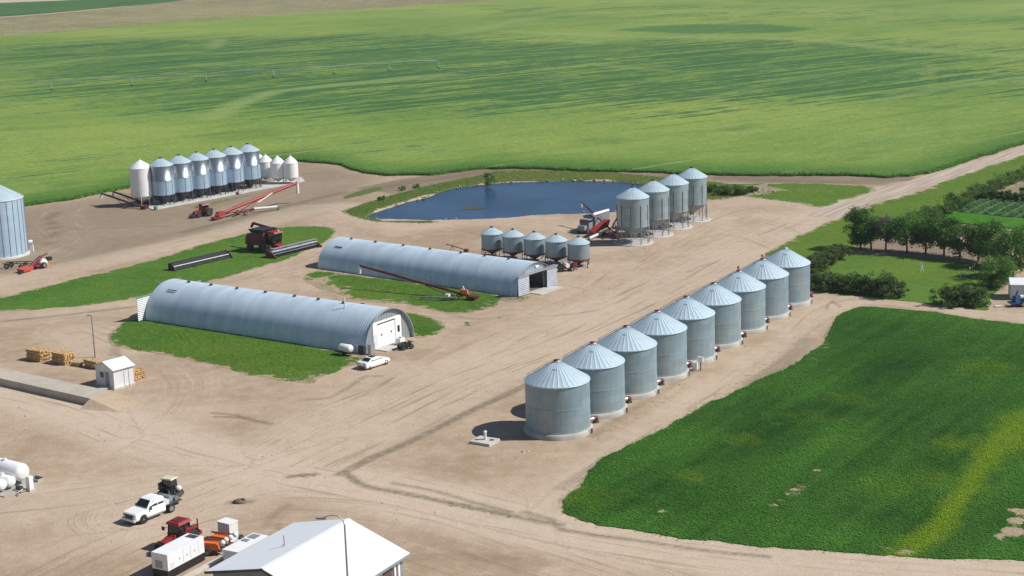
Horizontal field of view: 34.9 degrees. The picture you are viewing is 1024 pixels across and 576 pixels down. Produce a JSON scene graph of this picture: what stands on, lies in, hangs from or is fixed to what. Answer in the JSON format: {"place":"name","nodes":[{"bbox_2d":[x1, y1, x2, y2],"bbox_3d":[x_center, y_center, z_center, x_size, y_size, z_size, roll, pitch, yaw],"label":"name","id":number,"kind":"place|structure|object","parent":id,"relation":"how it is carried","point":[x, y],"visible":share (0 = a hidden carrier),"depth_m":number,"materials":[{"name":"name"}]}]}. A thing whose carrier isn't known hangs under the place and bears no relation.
{"place":"outdoors","nodes":[
{"label":"outdoors","id":0,"kind":"place"},
{"bbox_2d":[0,0,179,16],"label":"distant green field","id":1,"kind":"structure","parent":0,"point":[21,8],"depth_m":1301.30,"materials":[{"name":"green plant"}]},
{"bbox_2d":[204,537,228,555],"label":"light tower","id":2,"kind":"structure","parent":0,"point":[212,545],"depth_m":150.48,"materials":[{"name":"orange metal"}]},
{"bbox_2d":[211,531,237,545],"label":"light tower","id":3,"kind":"structure","parent":0,"point":[221,535],"depth_m":152.04,"materials":[{"name":"orange metal"}]},
{"bbox_2d":[0,0,494,35],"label":"stubble field","id":4,"kind":"structure","parent":0,"point":[183,10],"depth_m":1136.96,"materials":[{"name":"beige plant"}]},
{"bbox_2d":[367,181,643,219],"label":"pond water","id":5,"kind":"structure","parent":0,"point":[508,200],"depth_m":336.43,"materials":[{"name":"blue liquid"}]},
{"bbox_2d":[0,0,1023,575],"bbox_3d":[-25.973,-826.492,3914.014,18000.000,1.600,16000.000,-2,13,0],"label":"ground","id":6,"kind":"structure","parent":0,"point":[354,450],"depth_m":195.68,"materials":[{"name":"beige soil"}]},
{"bbox_2d":[0,185,33,260],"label":"grain bin","id":7,"kind":"object","parent":6,"relation":"on","point":[14,240],"visible":1,"depth_m":291.01,"materials":[{"name":"metal"}]},
{"bbox_2d":[0,474,43,497],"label":"concrete pad","id":8,"kind":"object","parent":6,"relation":"on","point":[7,492],"visible":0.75,"depth_m":169.98,"materials":[{"name":"beige concrete"}]},
{"bbox_2d":[0,472,15,489],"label":"fuel tank","id":9,"kind":"object","parent":8,"relation":"on","point":[10,480],"visible":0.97,"depth_m":169.82,"materials":[{"name":"white metal"}]},
{"bbox_2d":[0,458,28,483],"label":"fuel tank","id":10,"kind":"object","parent":8,"relation":"on","point":[18,471],"visible":0.94,"depth_m":171.07,"materials":[{"name":"white metal"}]},
{"bbox_2d":[17,253,51,274],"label":"swing auger","id":11,"kind":"object","parent":6,"relation":"on","point":[38,261],"visible":1,"depth_m":281.80,"materials":[{"name":"paint"}]},
{"bbox_2d":[25,347,50,361],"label":"lumber stack","id":12,"kind":"object","parent":6,"relation":"on","point":[37,354],"visible":1,"depth_m":220.99,"materials":[{"name":"beige wood"}]},
{"bbox_2d":[51,349,75,364],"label":"lumber stack","id":13,"kind":"object","parent":6,"relation":"on","point":[63,357],"visible":1,"depth_m":218.97,"materials":[{"name":"beige wood"}]},
{"bbox_2d":[0,368,137,411],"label":"weigh scale deck","id":14,"kind":"structure","parent":6,"relation":"on","point":[93,398],"depth_m":203.23,"materials":[{"name":"concrete"}]},
{"bbox_2d":[93,356,135,389],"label":"scale shack","id":15,"kind":"structure","parent":6,"relation":"on","point":[115,373],"depth_m":206.89,"materials":[{"name":"metal"}]},
{"bbox_2d":[100,192,148,208],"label":"grain auger","id":16,"kind":"object","parent":6,"relation":"on","point":[132,204],"visible":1,"depth_m":341.37,"materials":[{"name":"metal"}]},
{"bbox_2d":[122,491,181,523],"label":"pickup truck","id":17,"kind":"object","parent":6,"relation":"on","point":[144,509],"visible":1,"depth_m":160.10,"materials":[{"name":"white paint"}]},
{"bbox_2d":[0,226,335,311],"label":"grass verge","id":18,"kind":"object","parent":6,"relation":"on","point":[122,286],"depth_m":273.34,"materials":[{"name":"green plant"}]},
{"bbox_2d":[168,250,232,270],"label":"combine header","id":19,"kind":"object","parent":18,"relation":"on","point":[195,261],"visible":1,"depth_m":281.25,"materials":[{"name":"black paint"}]},
{"bbox_2d":[245,222,321,258],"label":"combine harvester","id":20,"kind":"object","parent":18,"relation":"on","point":[264,238],"visible":1,"depth_m":289.44,"materials":[{"name":"metal"}]},
{"bbox_2d":[157,475,183,496],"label":"skid steer","id":21,"kind":"object","parent":6,"relation":"on","point":[167,483],"visible":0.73,"depth_m":165.99,"materials":[{"name":"metal"}]},
{"bbox_2d":[154,516,201,549],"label":"tractor","id":22,"kind":"object","parent":6,"relation":"on","point":[178,526],"visible":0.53,"depth_m":151.84,"materials":[{"name":"metal"}]},
{"bbox_2d":[151,533,204,575],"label":"generator box","id":23,"kind":"object","parent":6,"relation":"on","point":[177,556],"visible":1,"depth_m":146.45,"materials":[{"name":"white paint"}]},
{"bbox_2d":[189,203,212,217],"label":"tractor","id":24,"kind":"object","parent":6,"relation":"on","point":[204,209],"visible":1,"depth_m":327.73,"materials":[{"name":"metal"}]},
{"bbox_2d":[184,556,223,575],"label":"concrete strip","id":25,"kind":"object","parent":6,"relation":"on","point":[206,566],"visible":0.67,"depth_m":147.52,"materials":[{"name":"beige concrete"}]},
{"bbox_2d":[138,177,304,209],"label":"concrete pad","id":26,"kind":"object","parent":6,"relation":"on","point":[265,185],"visible":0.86,"depth_m":353.70,"materials":[{"name":"grey concrete"}]},
{"bbox_2d":[129,159,153,205],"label":"white hopper bin","id":27,"kind":"object","parent":26,"relation":"on","point":[140,180],"visible":0.99,"depth_m":340.95,"materials":[{"name":"metal"}]},
{"bbox_2d":[149,157,176,205],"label":"hopper bin","id":28,"kind":"object","parent":26,"relation":"on","point":[162,180],"visible":1,"depth_m":341.67,"materials":[{"name":"metal"}]},
{"bbox_2d":[169,154,193,201],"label":"hopper bin","id":29,"kind":"object","parent":26,"relation":"on","point":[182,171],"visible":0.87,"depth_m":345.30,"materials":[{"name":"metal"}]},
{"bbox_2d":[187,151,211,198],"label":"hopper bin","id":30,"kind":"object","parent":26,"relation":"on","point":[200,173],"visible":0.86,"depth_m":348.91,"materials":[{"name":"metal"}]},
{"bbox_2d":[204,148,228,195],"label":"hopper bin","id":31,"kind":"object","parent":26,"relation":"on","point":[218,172],"visible":0.86,"depth_m":352.54,"materials":[{"name":"metal"}]},
{"bbox_2d":[221,146,244,191],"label":"hopper bin","id":32,"kind":"object","parent":26,"relation":"on","point":[235,168],"visible":0.8,"depth_m":356.17,"materials":[{"name":"metal"}]},
{"bbox_2d":[238,143,261,188],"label":"hopper bin","id":33,"kind":"object","parent":26,"relation":"on","point":[252,166],"visible":0.8,"depth_m":359.80,"materials":[{"name":"metal"}]},
{"bbox_2d":[260,154,272,182],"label":"white bin","id":34,"kind":"object","parent":26,"relation":"on","point":[265,160],"visible":0.77,"depth_m":368.14,"materials":[{"name":"metal"}]},
{"bbox_2d":[270,155,285,183],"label":"white bin","id":35,"kind":"object","parent":26,"relation":"on","point":[276,168],"visible":1,"depth_m":365.39,"materials":[{"name":"metal"}]},
{"bbox_2d":[283,155,298,183],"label":"white bin","id":36,"kind":"object","parent":26,"relation":"on","point":[290,167],"visible":0.93,"depth_m":364.85,"materials":[{"name":"metal"}]},
{"bbox_2d":[217,517,238,541],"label":"utility cabinet","id":37,"kind":"object","parent":6,"relation":"on","point":[227,525],"visible":0.68,"depth_m":153.73,"materials":[{"name":"white metal"}]},
{"bbox_2d":[108,319,366,382],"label":"grass patch","id":38,"kind":"object","parent":6,"relation":"on","point":[307,371],"visible":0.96,"depth_m":222.88,"materials":[{"name":"green plant"}]},
{"bbox_2d":[335,343,353,355],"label":"tank trailer","id":39,"kind":"object","parent":38,"relation":"on","point":[345,348],"visible":1,"depth_m":218.54,"materials":[{"name":"white paint"}]},
{"bbox_2d":[222,533,267,559],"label":"storage box","id":40,"kind":"object","parent":6,"relation":"on","point":[236,547],"visible":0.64,"depth_m":148.45,"materials":[{"name":"white paint"}]},
{"bbox_2d":[211,182,298,219],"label":"grain auger","id":41,"kind":"object","parent":6,"relation":"on","point":[218,215],"visible":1,"depth_m":330.62,"materials":[{"name":"red paint"}]},
{"bbox_2d":[136,279,414,354],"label":"arched shed","id":42,"kind":"structure","parent":6,"relation":"on","point":[316,322],"depth_m":229.59,"materials":[{"name":"metal"}]},
{"bbox_2d":[136,295,150,320],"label":"sliding door","id":43,"kind":"structure","parent":42,"relation":"in","point":[141,302],"depth_m":241.83,"materials":[{"name":"white metal"}]},
{"bbox_2d":[377,319,395,347],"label":"overhead door","id":44,"kind":"structure","parent":42,"relation":"in","point":[386,331],"depth_m":223.17,"materials":[{"name":"white paint"}]},
{"bbox_2d":[204,518,410,575],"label":"workshop building","id":45,"kind":"structure","parent":6,"relation":"on","point":[312,548],"depth_m":138.02,"materials":[{"name":"grey paint"}]},
{"bbox_2d":[316,515,348,575],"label":"street lamp","id":46,"kind":"object","parent":6,"relation":"on","point":[323,518],"visible":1,"depth_m":129.75,"materials":[{"name":"metal"}]},
{"bbox_2d":[357,355,389,368],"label":"parked car","id":47,"kind":"object","parent":6,"relation":"on","point":[370,361],"visible":1,"depth_m":212.17,"materials":[{"name":"white paint"}]},
{"bbox_2d":[5,241,799,542],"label":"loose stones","id":48,"kind":"object","parent":6,"relation":"on","point":[383,410],"visible":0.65,"depth_m":191.70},
{"bbox_2d":[303,270,530,313],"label":"grass patch","id":49,"kind":"object","parent":6,"relation":"on","point":[317,281],"visible":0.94,"depth_m":254.41,"materials":[{"name":"green plant"}]},
{"bbox_2d":[359,265,478,299],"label":"grain auger","id":50,"kind":"object","parent":49,"relation":"on","point":[463,292],"visible":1,"depth_m":250.91,"materials":[{"name":"red paint"}]},
{"bbox_2d":[406,312,445,337],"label":"grass patch","id":51,"kind":"object","parent":6,"relation":"on","point":[439,330],"visible":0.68,"depth_m":233.43,"materials":[{"name":"green plant"}]},
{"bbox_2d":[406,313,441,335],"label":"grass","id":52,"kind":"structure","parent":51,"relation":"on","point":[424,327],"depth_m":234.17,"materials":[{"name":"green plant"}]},
{"bbox_2d":[318,237,563,296],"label":"arched shed","id":53,"kind":"structure","parent":6,"relation":"on","point":[508,276],"depth_m":260.15,"materials":[{"name":"metal"}]},
{"bbox_2d":[518,275,529,295],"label":"sliding door","id":54,"kind":"structure","parent":53,"relation":"in","point":[523,282],"depth_m":250.18,"materials":[{"name":"white metal"}]},
{"bbox_2d":[546,267,556,286],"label":"sliding door","id":55,"kind":"structure","parent":53,"relation":"in","point":[552,272],"depth_m":255.86,"materials":[{"name":"white metal"}]},
{"bbox_2d":[470,430,499,446],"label":"well slab","id":56,"kind":"structure","parent":6,"relation":"on","point":[484,440],"depth_m":180.36,"materials":[{"name":"concrete"}]},
{"bbox_2d":[491,253,593,269],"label":"concrete pad","id":57,"kind":"object","parent":6,"relation":"on","point":[548,263],"visible":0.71,"depth_m":275.19,"materials":[{"name":"grey concrete"}]},
{"bbox_2d":[481,226,502,256],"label":"hopper bin","id":58,"kind":"object","parent":57,"relation":"on","point":[491,239],"visible":0.93,"depth_m":278.90,"materials":[{"name":"metal"}]},
{"bbox_2d":[501,228,523,258],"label":"hopper bin","id":59,"kind":"object","parent":57,"relation":"on","point":[512,243],"visible":0.95,"depth_m":276.22,"materials":[{"name":"metal"}]},
{"bbox_2d":[523,231,545,261],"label":"hopper bin","id":60,"kind":"object","parent":57,"relation":"on","point":[534,244],"visible":0.93,"depth_m":273.53,"materials":[{"name":"metal"}]},
{"bbox_2d":[545,233,567,264],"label":"hopper bin","id":61,"kind":"object","parent":57,"relation":"on","point":[555,247],"visible":0.96,"depth_m":270.87,"materials":[{"name":"metal"}]},
{"bbox_2d":[567,235,589,267],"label":"hopper bin","id":62,"kind":"object","parent":57,"relation":"on","point":[578,250],"visible":0.98,"depth_m":268.16,"materials":[{"name":"metal"}]},
{"bbox_2d":[340,169,745,222],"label":"bank grass","id":63,"kind":"structure","parent":6,"relation":"on","point":[407,192],"depth_m":358.80,"materials":[{"name":"green plant"}]},
{"bbox_2d":[524,359,598,440],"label":"grain bin","id":64,"kind":"object","parent":6,"relation":"on","point":[557,398],"visible":1,"depth_m":180.66,"materials":[{"name":"metal"}]},
{"bbox_2d":[367,178,776,219],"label":"bank stones","id":65,"kind":"object","parent":6,"relation":"on","point":[754,192],"visible":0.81,"depth_m":341.08,"materials":[{"name":"grey stone"}]},
{"bbox_2d":[577,209,609,233],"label":"grain truck","id":66,"kind":"object","parent":6,"relation":"on","point":[589,221],"visible":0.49,"depth_m":299.05,"materials":[{"name":"grey paint"}]},
{"bbox_2d":[561,341,631,419],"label":"grain bin","id":67,"kind":"object","parent":6,"relation":"on","point":[602,367],"visible":0.74,"depth_m":187.71,"materials":[{"name":"metal"}]},
{"bbox_2d":[588,219,610,239],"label":"trailer","id":68,"kind":"object","parent":6,"relation":"on","point":[598,227],"visible":0.98,"depth_m":295.33,"materials":[{"name":"red paint"}]},
{"bbox_2d":[596,325,664,399],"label":"grain bin","id":69,"kind":"object","parent":6,"relation":"on","point":[636,349],"visible":0.69,"depth_m":194.84,"materials":[{"name":"metal"}]},
{"bbox_2d":[613,186,652,246],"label":"hopper bin","id":70,"kind":"object","parent":6,"relation":"on","point":[632,208],"visible":1,"depth_m":285.31,"materials":[{"name":"metal"}]},
{"bbox_2d":[636,179,672,237],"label":"hopper bin","id":71,"kind":"object","parent":6,"relation":"on","point":[656,192],"visible":0.81,"depth_m":291.80,"materials":[{"name":"metal"}]},
{"bbox_2d":[629,309,691,381],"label":"grain bin","id":72,"kind":"object","parent":6,"relation":"on","point":[667,333],"visible":0.69,"depth_m":201.97,"materials":[{"name":"metal"}]},
{"bbox_2d":[656,172,692,230],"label":"hopper bin","id":73,"kind":"object","parent":6,"relation":"on","point":[676,185],"visible":0.84,"depth_m":298.46,"materials":[{"name":"metal"}]},
{"bbox_2d":[660,295,720,364],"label":"grain bin","id":74,"kind":"object","parent":6,"relation":"on","point":[696,318],"visible":0.68,"depth_m":209.10,"materials":[{"name":"metal"}]},
{"bbox_2d":[675,166,710,222],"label":"hopper bin","id":75,"kind":"object","parent":6,"relation":"on","point":[696,179],"visible":0.81,"depth_m":305.14,"materials":[{"name":"metal"}]},
{"bbox_2d":[688,282,746,349],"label":"grain bin","id":76,"kind":"object","parent":6,"relation":"on","point":[723,303],"visible":0.59,"depth_m":216.24,"materials":[{"name":"metal"}]},
{"bbox_2d":[714,266,769,334],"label":"grain bin","id":77,"kind":"object","parent":6,"relation":"on","point":[748,289],"visible":0.66,"depth_m":223.37,"materials":[{"name":"metal"}]},
{"bbox_2d":[741,254,792,320],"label":"grain bin","id":78,"kind":"object","parent":6,"relation":"on","point":[772,277],"visible":0.62,"depth_m":230.48,"materials":[{"name":"metal"}]},
{"bbox_2d":[763,247,812,307],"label":"grain bin","id":79,"kind":"object","parent":6,"relation":"on","point":[796,266],"visible":0.61,"depth_m":237.61,"materials":[{"name":"metal"}]},
{"bbox_2d":[806,243,853,272],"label":"hedge","id":80,"kind":"object","parent":6,"relation":"on","point":[833,253],"visible":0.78,"depth_m":264.11,"materials":[{"name":"green plant"}]},
{"bbox_2d":[810,268,909,297],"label":"hedge","id":81,"kind":"object","parent":6,"relation":"on","point":[884,285],"visible":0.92,"depth_m":244.27,"materials":[{"name":"green plant"}]},
{"bbox_2d":[842,204,879,248],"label":"broadleaf tree","id":82,"kind":"object","parent":6,"relation":"on","point":[854,215],"visible":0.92,"depth_m":275.50,"materials":[{"name":"green plant"}]},
{"bbox_2d":[857,215,885,249],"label":"broadleaf tree","id":83,"kind":"object","parent":6,"relation":"on","point":[872,221],"visible":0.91,"depth_m":274.41,"materials":[{"name":"green plant"}]},
{"bbox_2d":[869,214,900,250],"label":"broadleaf tree","id":84,"kind":"object","parent":6,"relation":"on","point":[884,220],"visible":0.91,"depth_m":272.87,"materials":[{"name":"green plant"}]},
{"bbox_2d":[763,155,1023,274],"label":"road verge","id":85,"kind":"structure","parent":6,"relation":"on","point":[821,231],"depth_m":316.04,"materials":[{"name":"green plant"}]},
{"bbox_2d":[884,209,927,252],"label":"broadleaf tree","id":86,"kind":"object","parent":6,"relation":"on","point":[901,226],"visible":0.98,"depth_m":271.27,"materials":[{"name":"green plant"}]},
{"bbox_2d":[908,217,938,253],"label":"broadleaf tree","id":87,"kind":"object","parent":6,"relation":"on","point":[923,242],"visible":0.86,"depth_m":270.06,"materials":[{"name":"green plant"}]},
{"bbox_2d":[924,213,962,255],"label":"broadleaf tree","id":88,"kind":"object","parent":6,"relation":"on","point":[945,223],"visible":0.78,"depth_m":267.42,"materials":[{"name":"green plant"}]},
{"bbox_2d":[939,219,977,258],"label":"broadleaf tree","id":89,"kind":"object","parent":6,"relation":"on","point":[955,243],"visible":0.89,"depth_m":265.54,"materials":[{"name":"green plant"}]},
{"bbox_2d":[960,219,992,260],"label":"broadleaf tree","id":90,"kind":"object","parent":6,"relation":"on","point":[970,237],"visible":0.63,"depth_m":263.91,"materials":[{"name":"green plant"}]},
{"bbox_2d":[943,212,1023,229],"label":"cereal plot","id":91,"kind":"object","parent":6,"relation":"on","point":[968,218],"visible":0.64,"depth_m":298.75,"materials":[{"name":"green plant"}]},
{"bbox_2d":[950,196,1023,217],"bbox_3d":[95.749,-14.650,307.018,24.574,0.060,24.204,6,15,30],"label":"vegetable plot","id":92,"kind":"object","parent":6,"relation":"on","point":[993,213],"visible":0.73,"depth_m":308.68,"materials":[{"name":"green plant"}]},
{"bbox_2d":[968,188,1023,200],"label":"hedge","id":93,"kind":"object","parent":6,"relation":"on","point":[1007,195],"visible":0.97,"depth_m":317.78,"materials":[{"name":"green plant"}]},
{"bbox_2d":[987,228,1023,275],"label":"broadleaf tree","id":94,"kind":"object","parent":6,"relation":"on","point":[1018,247],"visible":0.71,"depth_m":250.75,"materials":[{"name":"green plant"}]},
{"bbox_2d":[994,290,1023,306],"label":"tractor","id":95,"kind":"object","parent":6,"relation":"on","point":[1016,298],"visible":1,"depth_m":233.87,"materials":[{"name":"paint"}]},
{"bbox_2d":[1008,277,1023,298],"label":"garden shed","id":96,"kind":"structure","parent":6,"relation":"on","point":[1015,284],"depth_m":238.03,"materials":[{"name":"white metal"}]},
{"bbox_2d":[0,0,1023,206],"bbox_3d":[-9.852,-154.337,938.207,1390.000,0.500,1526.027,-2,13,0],"label":"wheat field","id":97,"kind":"structure","parent":0,"point":[882,87],"depth_m":550.12,"materials":[{"name":"green plant"}]},
{"bbox_2d":[4,60,439,90],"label":"irrigation pivot","id":98,"kind":"object","parent":97,"relation":"on","point":[245,72],"visible":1,"depth_m":620.69,"materials":[{"name":"metal"}]},
{"bbox_2d":[24,140,1023,205],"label":"wheat blades","id":99,"kind":"object","parent":97,"relation":"on","point":[646,170],"visible":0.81,"depth_m":367.68,"materials":[{"name":"green plant"}]},
{"bbox_2d":[558,305,1023,560],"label":"alfalfa field","id":100,"kind":"structure","parent":0,"point":[1001,535],"depth_m":171.76,"materials":[{"name":"green plant"}]},
{"bbox_2d":[718,183,876,207],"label":"pond meadow","id":101,"kind":"structure","parent":0,"point":[828,199],"depth_m":333.89,"materials":[{"name":"green plant"}]},
{"bbox_2d":[810,254,1008,310],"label":"garden lawn","id":102,"kind":"structure","parent":0,"point":[936,274],"depth_m":257.20,"materials":[{"name":"green plant"}]},
{"bbox_2d":[928,282,992,307],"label":"hedge","id":103,"kind":"object","parent":102,"relation":"on","point":[959,295],"visible":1,"depth_m":234.84,"materials":[{"name":"green plant"}]},
{"bbox_2d":[973,217,1016,259],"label":"broadleaf tree","id":104,"kind":"object","parent":102,"relation":"on","point":[993,227],"visible":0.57,"depth_m":258.91,"materials":[{"name":"green plant"}]},
{"bbox_2d":[973,252,1019,288],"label":"bushy tree","id":105,"kind":"object","parent":102,"relation":"on","point":[1004,273],"visible":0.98,"depth_m":245.09,"materials":[{"name":"green plant"}]},
{"bbox_2d":[807,146,1023,217],"bbox_3d":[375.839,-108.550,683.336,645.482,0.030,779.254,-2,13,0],"label":"gravel road","id":106,"kind":"structure","parent":0,"point":[839,209],"depth_m":337.07,"materials":[{"name":"beige gravel"}]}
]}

